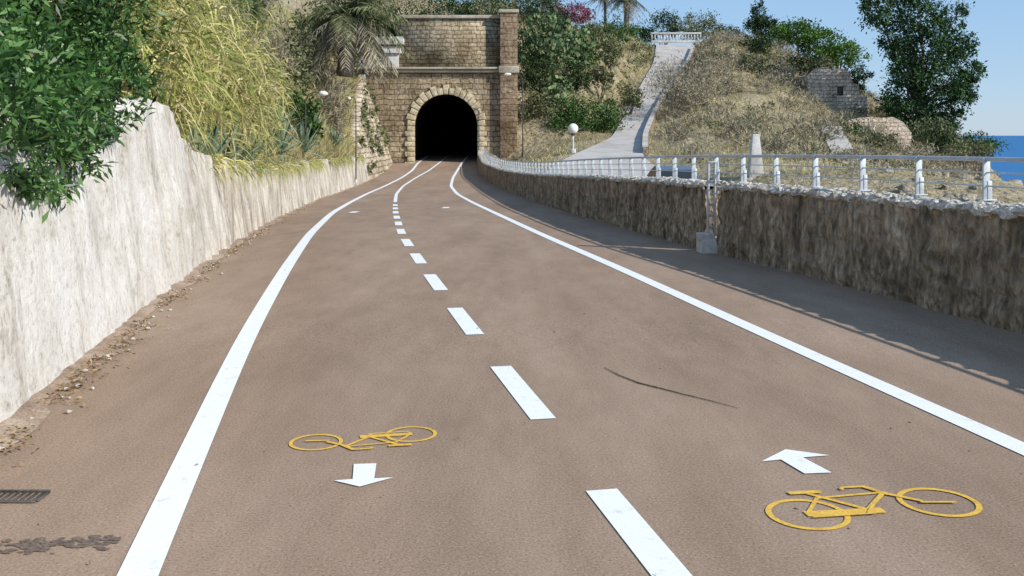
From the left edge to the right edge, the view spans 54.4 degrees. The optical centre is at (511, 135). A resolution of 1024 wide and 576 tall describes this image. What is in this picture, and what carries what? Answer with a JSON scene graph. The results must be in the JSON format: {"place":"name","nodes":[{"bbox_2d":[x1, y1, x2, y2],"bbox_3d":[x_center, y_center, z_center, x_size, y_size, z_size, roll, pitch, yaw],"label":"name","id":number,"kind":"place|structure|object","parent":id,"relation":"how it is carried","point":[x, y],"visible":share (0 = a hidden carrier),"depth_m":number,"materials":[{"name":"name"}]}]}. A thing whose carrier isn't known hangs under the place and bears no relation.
{"place":"outdoors","nodes":[
{"label":"outdoors","id":0,"kind":"place"},
{"bbox_2d":[30,0,363,163],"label":"bank ground","id":1,"kind":"structure","parent":0,"point":[302,157],"depth_m":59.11,"materials":[{"name":"plant"}]},
{"bbox_2d":[0,0,182,223],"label":"oleander bush","id":2,"kind":"object","parent":1,"relation":"on","point":[62,64],"visible":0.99,"depth_m":7.16,"materials":[{"name":"green plant"}]},
{"bbox_2d":[18,0,308,191],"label":"giant reed thicket","id":3,"kind":"object","parent":1,"relation":"on","point":[202,70],"visible":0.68,"depth_m":17.22,"materials":[{"name":"plant"}]},
{"bbox_2d":[183,119,224,171],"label":"agave plant","id":4,"kind":"object","parent":1,"relation":"on","point":[203,150],"visible":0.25,"depth_m":15.34,"materials":[{"name":"green plant"}]},
{"bbox_2d":[197,114,243,163],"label":"agave plant","id":5,"kind":"object","parent":1,"relation":"on","point":[215,135],"visible":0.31,"depth_m":17.13,"materials":[{"name":"green plant"}]},
{"bbox_2d":[220,118,281,174],"bbox_3d":[-5.512,0.139,19.639,1.935,1.283,1.858,0,0,-34],"label":"agave plant","id":6,"kind":"object","parent":1,"relation":"on","point":[237,148],"visible":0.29,"depth_m":19.45,"materials":[{"name":"green plant"}]},
{"bbox_2d":[223,36,280,90],"bbox_3d":[-9.836,-2.306,34.938,3.274,2.949,3.468,0,0,0],"label":"dry shrub","id":7,"kind":"object","parent":1,"relation":"on","point":[263,54],"visible":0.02,"depth_m":35.31,"materials":[{"name":"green plant"}]},
{"bbox_2d":[227,119,284,167],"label":"agave plant","id":8,"kind":"object","parent":1,"relation":"on","point":[253,156],"visible":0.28,"depth_m":22.41,"materials":[{"name":"green plant"}]},
{"bbox_2d":[219,0,293,45],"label":"bank shrub","id":9,"kind":"object","parent":1,"relation":"on","point":[250,1],"visible":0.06,"depth_m":48.49,"materials":[{"name":"green plant"}]},
{"bbox_2d":[223,0,313,40],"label":"shrub","id":10,"kind":"object","parent":1,"relation":"on","point":[265,7],"visible":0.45,"depth_m":51.71,"materials":[{"name":"green plant"}]},
{"bbox_2d":[238,15,301,89],"bbox_3d":[-11.440,-3.359,43.360,4.489,3.912,4.163,0,0,0],"label":"dry shrub","id":11,"kind":"object","parent":1,"relation":"on","point":[279,57],"visible":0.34,"depth_m":43.26,"materials":[{"name":"beige plant"}]},
{"bbox_2d":[257,127,298,165],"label":"agave plant","id":12,"kind":"object","parent":1,"relation":"on","point":[272,145],"visible":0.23,"depth_m":25.90,"materials":[{"name":"green plant"}]},
{"bbox_2d":[245,18,319,100],"bbox_3d":[-11.219,-3.340,46.023,4.490,4.112,4.868,0,0,0],"label":"bank shrub","id":13,"kind":"object","parent":1,"relation":"on","point":[305,72],"visible":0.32,"depth_m":46.32,"materials":[{"name":"green plant"}]},
{"bbox_2d":[274,91,309,143],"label":"agave plant","id":14,"kind":"object","parent":1,"relation":"on","point":[290,114],"visible":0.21,"depth_m":33.79,"materials":[{"name":"green plant"}]},
{"bbox_2d":[272,112,312,160],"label":"agave plant","id":15,"kind":"object","parent":1,"relation":"on","point":[283,144],"visible":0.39,"depth_m":30.90,"materials":[{"name":"green plant"}]},
{"bbox_2d":[277,86,324,144],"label":"bank shrub","id":16,"kind":"object","parent":1,"relation":"on","point":[315,125],"visible":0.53,"depth_m":40.61,"materials":[{"name":"green plant"}]},
{"bbox_2d":[270,30,336,86],"bbox_3d":[-11.777,-3.993,55.346,4.853,4.014,4.288,0,0,44],"label":"bank shrub","id":17,"kind":"object","parent":1,"relation":"on","point":[306,50],"visible":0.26,"depth_m":54.72,"materials":[{"name":"green plant"}]},
{"bbox_2d":[276,8,332,51],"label":"bank shrub","id":18,"kind":"object","parent":1,"relation":"on","point":[300,17],"visible":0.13,"depth_m":64.07,"materials":[{"name":"green plant"}]},
{"bbox_2d":[290,118,325,158],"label":"agave plant","id":19,"kind":"object","parent":1,"relation":"on","point":[303,134],"visible":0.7,"depth_m":38.83,"materials":[{"name":"green plant"}]},
{"bbox_2d":[303,79,357,138],"bbox_3d":[-10.088,-1.123,52.310,4.029,3.643,3.588,0,0,0],"label":"dry shrub","id":20,"kind":"object","parent":1,"relation":"on","point":[330,105],"visible":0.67,"depth_m":51.97,"materials":[{"name":"beige plant"}]},
{"bbox_2d":[308,62,354,100],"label":"dry shrub","id":21,"kind":"object","parent":1,"relation":"on","point":[337,86],"visible":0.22,"depth_m":60.05,"materials":[{"name":"beige plant"}]},
{"bbox_2d":[326,124,348,147],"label":"agave plant","id":22,"kind":"object","parent":1,"relation":"on","point":[334,136],"visible":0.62,"depth_m":49.85,"materials":[{"name":"green plant"}]},
{"bbox_2d":[284,0,414,93],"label":"palm tree","id":23,"kind":"object","parent":1,"relation":"on","point":[349,27],"visible":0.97,"depth_m":55.31,"materials":[{"name":"green plant"}]},
{"bbox_2d":[349,74,392,179],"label":"wing wall","id":24,"kind":"structure","parent":1,"relation":"on","point":[384,163],"depth_m":64.20,"materials":[{"name":"stone"}]},
{"bbox_2d":[357,82,390,175],"bbox_3d":[-9.138,-0.765,64.529,1.782,6.232,15.524,0,0,-3],"label":"wall ivy","id":25,"kind":"object","parent":24,"relation":"attached to","point":[369,130],"depth_m":64.52,"materials":[{"name":"green plant"}]},
{"bbox_2d":[0,146,1023,575],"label":"cycle road","id":26,"kind":"structure","parent":0,"point":[368,336],"depth_m":6.01,"materials":[{"name":"asphalt"}]},
{"bbox_2d":[0,490,50,502],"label":"drain grate","id":27,"kind":"object","parent":26,"relation":"in","point":[42,495],"visible":1,"depth_m":4.67,"materials":[{"name":"metal"}]},
{"bbox_2d":[0,535,120,553],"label":"tar patch","id":28,"kind":"object","parent":26,"relation":"on","point":[33,545],"visible":1,"depth_m":4.13,"materials":[{"name":"asphalt"}]},
{"bbox_2d":[0,181,366,451],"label":"dusty verge","id":29,"kind":"structure","parent":26,"relation":"on","point":[40,412],"depth_m":7.62,"materials":[{"name":"soil"}]},
{"bbox_2d":[0,77,368,421],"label":"retaining wall","id":30,"kind":"structure","parent":26,"relation":"on","point":[151,219],"depth_m":9.04,"materials":[{"name":"concrete"}]},
{"bbox_2d":[185,139,365,204],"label":"trailing plants","id":31,"kind":"object","parent":30,"relation":"on","point":[286,168],"visible":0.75,"depth_m":21.55,"materials":[{"name":"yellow plant"}]},
{"bbox_2d":[117,149,450,575],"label":"edge line","id":32,"kind":"object","parent":26,"relation":"on","point":[148,550],"visible":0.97,"depth_m":5.37,"materials":[{"name":"white paint"}]},
{"bbox_2d":[347,97,356,185],"bbox_3d":[-8.345,0.348,52.000,0.517,4.705,0.180,0,0,0],"label":"street lamp","id":33,"kind":"object","parent":26,"relation":"on","point":[348,98],"visible":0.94,"depth_m":51.98,"materials":[{"name":"metal"}]},
{"bbox_2d":[289,426,436,449],"bbox_3d":[-0.818,1.693,5.542,0.826,0.006,0.364,0,0,-16],"label":"bicycle marking","id":34,"kind":"object","parent":26,"relation":"on","point":[386,434],"visible":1,"depth_m":5.55,"materials":[{"name":"yellow paint"}]},
{"bbox_2d":[334,463,392,485],"bbox_3d":[-0.759,1.694,4.979,0.299,0.001,0.302,0,0,-41],"label":"arrow marking","id":35,"kind":"object","parent":26,"relation":"on","point":[363,474],"visible":1,"depth_m":4.94,"materials":[{"name":"white paint"}]},
{"bbox_2d":[0,189,972,574],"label":"leaf litter","id":36,"kind":"object","parent":26,"relation":"on","point":[52,395],"visible":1,"depth_m":7.33,"materials":[{"name":"plant"}]},
{"bbox_2d":[0,175,1023,448],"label":"loose rubble","id":37,"kind":"object","parent":26,"relation":"on","point":[792,187],"visible":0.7,"depth_m":10.88,"materials":[{"name":"stone"}]},
{"bbox_2d":[393,149,691,575],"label":"line","id":38,"kind":"object","parent":26,"relation":"on","point":[651,550],"visible":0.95,"depth_m":4.59,"materials":[{"name":"white paint"}]},
{"bbox_2d":[478,156,720,247],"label":"sea wall","id":39,"kind":"structure","parent":26,"relation":"on","point":[673,213],"depth_m":20.19,"materials":[{"name":"stone"}]},
{"bbox_2d":[478,150,727,188],"bbox_3d":[0.297,1.269,43.676,1.035,1.131,56.712,0,0,-5],"label":"coping","id":40,"kind":"object","parent":39,"relation":"on","point":[635,179],"visible":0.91,"depth_m":20.98,"materials":[{"name":"stone"}]},
{"bbox_2d":[484,148,1023,201],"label":"metal railing","id":41,"kind":"object","parent":40,"relation":"on","point":[986,185],"visible":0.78,"depth_m":13.70,"materials":[{"name":"metal"}]},
{"bbox_2d":[604,367,737,407],"bbox_3d":[1.002,1.694,6.693,0.101,0.009,1.308,0,0,-34],"label":"fallen twig","id":42,"kind":"object","parent":26,"relation":"on","point":[667,389],"visible":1,"depth_m":6.63,"materials":[{"name":"wood"}]},
{"bbox_2d":[696,161,718,253],"bbox_3d":[3.046,1.115,15.200,0.450,1.430,0.440,0,0,0],"label":"gate post","id":43,"kind":"object","parent":26,"relation":"on","point":[706,242],"visible":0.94,"depth_m":15.13,"materials":[{"name":"metal"}]},
{"bbox_2d":[450,151,1023,454],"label":"edge line","id":44,"kind":"object","parent":26,"relation":"on","point":[998,437],"visible":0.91,"depth_m":7.50,"materials":[{"name":"white paint"}]},
{"bbox_2d":[763,449,829,472],"bbox_3d":[1.526,1.694,5.169,0.344,0.001,0.356,0,0,42],"label":"arrow marking","id":45,"kind":"object","parent":26,"relation":"on","point":[796,459],"visible":1,"depth_m":5.20,"materials":[{"name":"white paint"}]},
{"bbox_2d":[716,189,1023,334],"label":"sea wall","id":46,"kind":"structure","parent":26,"relation":"on","point":[967,264],"depth_m":10.46,"materials":[{"name":"stone"}]},
{"bbox_2d":[716,183,1023,218],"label":"coping","id":47,"kind":"object","parent":46,"relation":"on","point":[976,208],"visible":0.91,"depth_m":10.45,"materials":[{"name":"stone"}]},
{"bbox_2d":[765,485,982,529],"bbox_3d":[1.639,1.693,4.573,1.033,0.006,0.455,0,0,-13],"label":"bicycle marking","id":48,"kind":"object","parent":26,"relation":"on","point":[868,509],"visible":1,"depth_m":4.54,"materials":[{"name":"yellow paint"}]},
{"bbox_2d":[234,0,1023,203],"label":"hillside terrain","id":49,"kind":"structure","parent":0,"point":[541,134],"depth_m":71.65,"materials":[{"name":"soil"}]},
{"bbox_2d":[297,0,396,32],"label":"hill bush","id":50,"kind":"object","parent":49,"relation":"on","point":[380,2],"visible":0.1,"depth_m":76.69,"materials":[{"name":"green plant"}]},
{"bbox_2d":[375,0,436,35],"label":"hill bush","id":51,"kind":"object","parent":49,"relation":"on","point":[422,10],"visible":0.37,"depth_m":78.46,"materials":[{"name":"green plant"}]},
{"bbox_2d":[356,9,518,162],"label":"tunnel portal","id":52,"kind":"object","parent":49,"relation":"on","point":[458,88],"visible":0.88,"depth_m":72.00,"materials":[{"name":"stone"}]},
{"bbox_2d":[413,0,487,14],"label":"hill bush","id":53,"kind":"object","parent":49,"relation":"on","point":[467,10],"visible":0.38,"depth_m":79.74,"materials":[{"name":"green plant"}]},
{"bbox_2d":[439,0,514,14],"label":"hill bush","id":54,"kind":"object","parent":49,"relation":"on","point":[475,3],"visible":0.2,"depth_m":89.04,"materials":[{"name":"green plant"}]},
{"bbox_2d":[466,0,524,23],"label":"hill bush","id":55,"kind":"object","parent":49,"relation":"on","point":[490,12],"visible":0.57,"depth_m":77.81,"materials":[{"name":"green plant"}]},
{"bbox_2d":[503,73,522,157],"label":"street lamp","id":56,"kind":"object","parent":49,"relation":"on","point":[507,74],"visible":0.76,"depth_m":69.96,"materials":[{"name":"metal"}]},
{"bbox_2d":[517,20,548,66],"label":"hill bush","id":57,"kind":"object","parent":49,"relation":"on","point":[526,38],"visible":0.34,"depth_m":83.56,"materials":[{"name":"green plant"}]},
{"bbox_2d":[499,0,567,24],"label":"hill bush","id":58,"kind":"object","parent":49,"relation":"on","point":[529,12],"visible":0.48,"depth_m":97.31,"materials":[{"name":"green plant"}]},
{"bbox_2d":[517,83,551,123],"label":"hill bush","id":59,"kind":"object","parent":49,"relation":"on","point":[542,106],"visible":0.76,"depth_m":75.54,"materials":[{"name":"green plant"}]},
{"bbox_2d":[517,52,562,91],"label":"hill bush","id":60,"kind":"object","parent":49,"relation":"on","point":[529,73],"visible":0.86,"depth_m":79.48,"materials":[{"name":"green plant"}]},
{"bbox_2d":[517,7,611,106],"bbox_3d":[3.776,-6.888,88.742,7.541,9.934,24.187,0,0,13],"label":"tree","id":61,"kind":"object","parent":49,"relation":"on","point":[558,46],"visible":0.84,"depth_m":86.97,"materials":[{"name":"plant"}]},
{"bbox_2d":[568,123,577,152],"bbox_3d":[3.800,0.410,62.000,0.649,2.280,0.649,0,0,0],"label":"street lamp","id":62,"kind":"object","parent":49,"relation":"on","point":[572,128],"visible":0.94,"depth_m":61.83,"materials":[{"name":"glass"}]},
{"bbox_2d":[554,57,600,97],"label":"hill bush","id":63,"kind":"object","parent":49,"relation":"on","point":[582,79],"visible":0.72,"depth_m":81.68,"materials":[{"name":"green plant"}]},
{"bbox_2d":[555,0,607,27],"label":"bougainvillea","id":64,"kind":"object","parent":49,"relation":"on","point":[581,18],"visible":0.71,"depth_m":127.13,"materials":[{"name":"pink plant"}]},
{"bbox_2d":[539,86,634,134],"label":"round bush","id":65,"kind":"object","parent":49,"relation":"on","point":[574,113],"visible":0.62,"depth_m":73.68,"materials":[{"name":"green plant"}]},
{"bbox_2d":[568,33,606,69],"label":"hill bush","id":66,"kind":"object","parent":49,"relation":"on","point":[592,54],"visible":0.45,"depth_m":91.56,"materials":[{"name":"green plant"}]},
{"bbox_2d":[522,13,655,121],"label":"slope scrub","id":67,"kind":"object","parent":49,"relation":"on","point":[637,59],"visible":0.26,"depth_m":101.69,"materials":[{"name":"green plant"}]},
{"bbox_2d":[569,17,615,47],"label":"hill bush","id":68,"kind":"object","parent":49,"relation":"on","point":[602,34],"visible":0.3,"depth_m":107.54,"materials":[{"name":"green plant"}]},
{"bbox_2d":[585,59,616,101],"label":"hill bush","id":69,"kind":"object","parent":49,"relation":"on","point":[608,77],"visible":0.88,"depth_m":85.73,"materials":[{"name":"green plant"}]},
{"bbox_2d":[585,0,619,25],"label":"palm tree","id":70,"kind":"object","parent":49,"relation":"on","point":[605,3],"visible":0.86,"depth_m":141.84,"materials":[{"name":"green plant"}]},
{"bbox_2d":[599,37,627,69],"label":"hill bush","id":71,"kind":"object","parent":49,"relation":"on","point":[609,47],"visible":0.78,"depth_m":97.66,"materials":[{"name":"green plant"}]},
{"bbox_2d":[602,21,630,44],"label":"hill bush","id":72,"kind":"object","parent":49,"relation":"on","point":[621,36],"visible":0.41,"depth_m":115.77,"materials":[{"name":"green plant"}]},
{"bbox_2d":[547,45,692,175],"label":"uphill lane","id":73,"kind":"structure","parent":49,"relation":"on","point":[626,142],"depth_m":69.33,"materials":[{"name":"concrete"}]},
{"bbox_2d":[647,166,700,179],"bbox_3d":[5.750,1.838,35.972,1.740,1.455,4.144,0,0,0],"label":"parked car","id":74,"kind":"object","parent":73,"relation":"on","point":[682,174],"visible":0.06,"depth_m":34.49,"materials":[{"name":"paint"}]},
{"bbox_2d":[600,8,639,38],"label":"hill bush","id":75,"kind":"object","parent":49,"relation":"on","point":[632,31],"visible":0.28,"depth_m":127.23,"materials":[{"name":"green plant"}]},
{"bbox_2d":[602,0,649,29],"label":"palm tree","id":76,"kind":"object","parent":49,"relation":"on","point":[627,5],"visible":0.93,"depth_m":139.69,"materials":[{"name":"green plant"}]},
{"bbox_2d":[616,82,647,114],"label":"hill bush","id":77,"kind":"object","parent":49,"relation":"on","point":[637,103],"visible":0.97,"depth_m":83.72,"materials":[{"name":"green plant"}]},
{"bbox_2d":[617,21,650,42],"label":"hill bush","id":78,"kind":"object","parent":49,"relation":"on","point":[641,34],"visible":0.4,"depth_m":145.55,"materials":[{"name":"green plant"}]},
{"bbox_2d":[627,37,659,60],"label":"hill bush","id":79,"kind":"object","parent":49,"relation":"on","point":[640,50],"visible":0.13,"depth_m":118.57,"materials":[{"name":"green plant"}]},
{"bbox_2d":[639,6,686,45],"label":"hill bush","id":80,"kind":"object","parent":49,"relation":"on","point":[669,25],"visible":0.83,"depth_m":145.17,"materials":[{"name":"green plant"}]},
{"bbox_2d":[642,46,694,155],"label":"lane parapet","id":81,"kind":"structure","parent":49,"relation":"on","point":[648,129],"depth_m":78.41,"materials":[{"name":"concrete"}]},
{"bbox_2d":[651,32,700,42],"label":"concrete balustrade","id":82,"kind":"object","parent":49,"relation":"on","point":[672,40],"visible":0.97,"depth_m":130.85,"materials":[{"name":"concrete"}]},
{"bbox_2d":[673,10,722,45],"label":"hill bush","id":83,"kind":"object","parent":49,"relation":"on","point":[701,28],"visible":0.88,"depth_m":141.41,"materials":[{"name":"green plant"}]},
{"bbox_2d":[704,23,745,37],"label":"hill bush","id":84,"kind":"object","parent":49,"relation":"on","point":[722,29],"visible":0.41,"depth_m":139.68,"materials":[{"name":"green plant"}]},
{"bbox_2d":[735,30,774,55],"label":"hill bush","id":85,"kind":"object","parent":49,"relation":"on","point":[760,42],"visible":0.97,"depth_m":103.68,"materials":[{"name":"green plant"}]},
{"bbox_2d":[747,134,763,180],"bbox_3d":[11.000,1.113,45.000,1.000,2.325,0.900,0,0,0],"label":"concrete obelisk","id":86,"kind":"object","parent":49,"relation":"on","point":[755,146],"visible":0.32,"depth_m":44.80,"materials":[{"name":"concrete"}]},
{"bbox_2d":[735,52,775,74],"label":"hill bush","id":87,"kind":"object","parent":49,"relation":"on","point":[744,57],"visible":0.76,"depth_m":94.36,"materials":[{"name":"green plant"}]},
{"bbox_2d":[742,0,781,40],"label":"cypress tree","id":88,"kind":"object","parent":49,"relation":"on","point":[756,20],"visible":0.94,"depth_m":138.63,"materials":[{"name":"green plant"}]},
{"bbox_2d":[783,48,824,75],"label":"hill bush","id":89,"kind":"object","parent":49,"relation":"on","point":[795,59],"visible":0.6,"depth_m":103.28,"materials":[{"name":"green plant"}]},
{"bbox_2d":[626,27,984,177],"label":"dry scrub","id":90,"kind":"object","parent":49,"relation":"on","point":[723,39],"visible":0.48,"depth_m":78.80,"materials":[{"name":"plant"}]},
{"bbox_2d":[762,16,848,55],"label":"umbrella pine","id":91,"kind":"object","parent":49,"relation":"on","point":[811,36],"visible":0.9,"depth_m":138.74,"materials":[{"name":"green plant"}]},
{"bbox_2d":[795,52,835,73],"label":"hill bush","id":92,"kind":"object","parent":49,"relation":"on","point":[817,64],"visible":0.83,"depth_m":102.39,"materials":[{"name":"green plant"}]},
{"bbox_2d":[797,67,866,116],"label":"stone ruin","id":93,"kind":"object","parent":49,"relation":"on","point":[841,85],"visible":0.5,"depth_m":95.00,"materials":[{"name":"stone"}]},
{"bbox_2d":[811,38,871,69],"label":"umbrella pine","id":94,"kind":"object","parent":49,"relation":"on","point":[832,52],"visible":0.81,"depth_m":137.70,"materials":[{"name":"green plant"}]},
{"bbox_2d":[685,44,1000,177],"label":"green scrub","id":95,"kind":"object","parent":49,"relation":"on","point":[772,104],"visible":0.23,"depth_m":74.14,"materials":[{"name":"green plant"}]},
{"bbox_2d":[830,112,868,137],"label":"hill bush","id":96,"kind":"object","parent":49,"relation":"on","point":[855,125],"visible":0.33,"depth_m":79.92,"materials":[{"name":"green plant"}]},
{"bbox_2d":[822,126,876,165],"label":"footpath","id":97,"kind":"structure","parent":49,"relation":"on","point":[843,143],"depth_m":70.69,"materials":[{"name":"concrete"}]},
{"bbox_2d":[844,54,874,93],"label":"hill bush","id":98,"kind":"object","parent":49,"relation":"on","point":[858,78],"visible":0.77,"depth_m":99.37,"materials":[{"name":"green plant"}]},
{"bbox_2d":[851,125,899,150],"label":"hill bush","id":99,"kind":"object","parent":49,"relation":"on","point":[875,138],"visible":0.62,"depth_m":73.37,"materials":[{"name":"green plant"}]},
{"bbox_2d":[847,117,910,150],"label":"wall","id":100,"kind":"structure","parent":49,"relation":"on","point":[902,131],"depth_m":83.00,"materials":[{"name":"stone"}]},
{"bbox_2d":[854,0,988,139],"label":"eucalyptus tree","id":101,"kind":"object","parent":49,"relation":"on","point":[911,68],"visible":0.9,"depth_m":90.43,"materials":[{"name":"green plant"}]},
{"bbox_2d":[906,113,963,144],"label":"hill bush","id":102,"kind":"object","parent":49,"relation":"on","point":[916,129],"visible":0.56,"depth_m":86.62,"materials":[{"name":"green plant"}]},
{"bbox_2d":[913,125,959,161],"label":"hill bush","id":103,"kind":"object","parent":49,"relation":"on","point":[940,142],"visible":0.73,"depth_m":82.76,"materials":[{"name":"green plant"}]},
{"bbox_2d":[879,166,1022,201],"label":"shore rocks","id":104,"kind":"object","parent":49,"relation":"on","point":[907,187],"visible":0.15,"depth_m":36.48,"materials":[{"name":"stone"}]},
{"bbox_2d":[939,136,999,175],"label":"hill bush","id":105,"kind":"object","parent":49,"relation":"on","point":[978,148],"visible":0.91,"depth_m":79.67,"materials":[{"name":"green plant"}]},
{"bbox_2d":[958,130,1012,174],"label":"hill bush","id":106,"kind":"object","parent":49,"relation":"on","point":[990,141],"visible":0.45,"depth_m":84.56,"materials":[{"name":"green plant"}]},
{"bbox_2d":[364,0,1023,135],"label":"sky","id":107,"kind":"structure","parent":0,"point":[999,24],"materials":[{"name":"blue"}]},
{"bbox_2d":[958,136,1023,184],"bbox_3d":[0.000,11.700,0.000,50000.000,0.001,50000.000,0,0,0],"label":"sea","id":108,"kind":"structure","parent":0,"point":[1016,143],"depth_m":571.30,"materials":[{"name":"blue liquid"}]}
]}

